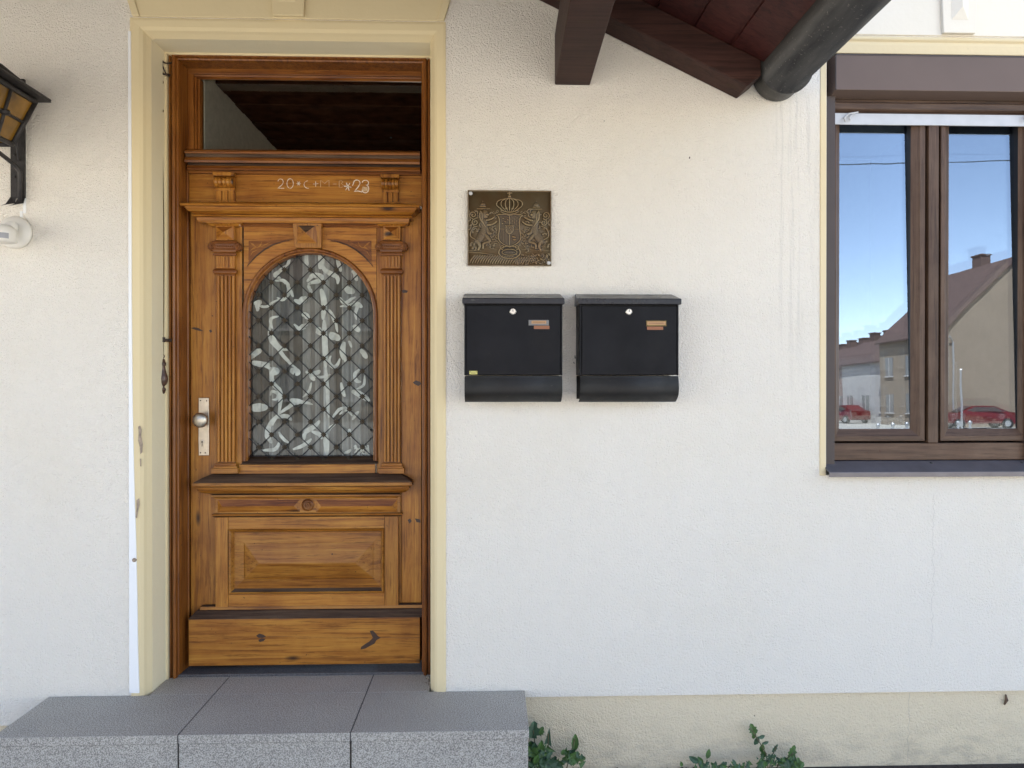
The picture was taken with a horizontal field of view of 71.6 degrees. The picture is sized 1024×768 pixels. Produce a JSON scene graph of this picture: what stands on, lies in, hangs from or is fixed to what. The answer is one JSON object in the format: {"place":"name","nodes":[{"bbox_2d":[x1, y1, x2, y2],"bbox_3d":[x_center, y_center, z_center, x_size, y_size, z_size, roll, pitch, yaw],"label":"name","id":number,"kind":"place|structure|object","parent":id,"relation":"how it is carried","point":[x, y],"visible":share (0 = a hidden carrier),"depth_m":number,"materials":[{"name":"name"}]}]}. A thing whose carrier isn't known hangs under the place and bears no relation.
{"place":"outdoors","nodes":[
{"label":"outdoors","id":0,"kind":"place"},
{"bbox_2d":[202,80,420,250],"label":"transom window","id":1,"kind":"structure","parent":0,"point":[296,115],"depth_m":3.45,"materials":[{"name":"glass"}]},
{"bbox_2d":[0,0,1023,767],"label":"house","id":2,"kind":"structure","parent":0,"point":[714,558],"depth_m":2.79,"materials":[{"name":"white paint"}]},
{"bbox_2d":[0,216,32,248],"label":"motion sensor","id":3,"kind":"object","parent":2,"relation":"attached to","point":[16,232],"visible":1,"depth_m":2.69,"materials":[{"name":"white plastic"}]},
{"bbox_2d":[0,63,50,205],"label":"wall lantern","id":4,"kind":"object","parent":2,"relation":"attached to","point":[20,99],"depth_m":2.55,"materials":[{"name":"metal"}]},
{"bbox_2d":[161,61,171,393],"bbox_3d":[-1.402,-0.631,2.860,0.052,1.348,0.044,0,0,-2],"label":"bell pull","id":5,"kind":"object","parent":2,"relation":"attached to","point":[164,379],"visible":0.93,"depth_m":2.86,"materials":[{"name":"metal"}]},
{"bbox_2d":[169,55,430,678],"bbox_3d":[-0.868,-0.070,2.984,1.063,2.578,0.178,0,0,-2],"label":"front door","id":6,"kind":"structure","parent":2,"relation":"attached to","point":[299,447],"depth_m":2.98,"materials":[{"name":"brown wood"}]},
{"bbox_2d":[468,190,550,265],"bbox_3d":[-0.010,-0.606,2.762,0.326,0.292,0.018,0,0,-2],"label":"plaque","id":7,"kind":"object","parent":2,"relation":"attached to","point":[509,227],"visible":1,"depth_m":2.76,"materials":[{"name":"brown metal"}]},
{"bbox_2d":[462,294,564,401],"bbox_3d":[0.004,-0.141,2.706,0.381,0.419,0.133,0,0,-2],"label":"mailbox","id":8,"kind":"object","parent":2,"relation":"attached to","point":[512,334],"visible":1,"depth_m":2.65,"materials":[{"name":"metal"}]},
{"bbox_2d":[574,294,680,401],"bbox_3d":[0.440,-0.141,2.719,0.388,0.420,0.133,0,0,-2],"label":"mailbox","id":9,"kind":"object","parent":2,"relation":"attached to","point":[627,334],"visible":1,"depth_m":2.67,"materials":[{"name":"metal"}]},
{"bbox_2d":[540,0,890,101],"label":"porch roof","id":10,"kind":"structure","parent":2,"relation":"attached to","point":[776,50],"depth_m":2.58,"materials":[{"name":"paint"}]},
{"bbox_2d":[825,54,1023,476],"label":"window","id":11,"kind":"structure","parent":2,"relation":"attached to","point":[927,101],"depth_m":2.86,"materials":[{"name":"brown wood"}]},
{"bbox_2d":[826,125,1015,470],"bbox_3d":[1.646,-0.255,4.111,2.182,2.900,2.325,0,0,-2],"label":"window pane","id":12,"kind":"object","parent":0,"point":[872,276],"visible":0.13,"depth_m":4.68,"materials":[{"name":"clear glass"}]},
{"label":"pavement","id":13,"kind":"structure","parent":0,"visible":0},
{"bbox_2d":[0,674,528,767],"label":"step","id":14,"kind":"object","parent":13,"relation":"on","point":[369,721],"visible":0.97,"depth_m":2.48,"materials":[{"name":"grey stone"}]},
{"bbox_2d":[617,763,1023,767],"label":"soil strip","id":15,"kind":"object","parent":13,"relation":"on","point":[1020,765],"visible":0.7,"depth_m":2.83,"materials":[{"name":"brown soil"}]},
{"bbox_2d":[528,721,585,767],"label":"weed","id":16,"kind":"object","parent":15,"relation":"on","point":[539,755],"visible":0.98,"depth_m":2.69,"materials":[{"name":"green plant"}]},
{"bbox_2d":[680,749,726,767],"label":"weed","id":17,"kind":"object","parent":15,"relation":"on","point":[698,760],"visible":1,"depth_m":2.75,"materials":[{"name":"green plant"}]},
{"bbox_2d":[721,723,803,767],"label":"weed","id":18,"kind":"object","parent":15,"relation":"on","point":[790,761],"visible":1,"depth_m":2.73,"materials":[{"name":"green plant"}]}
]}

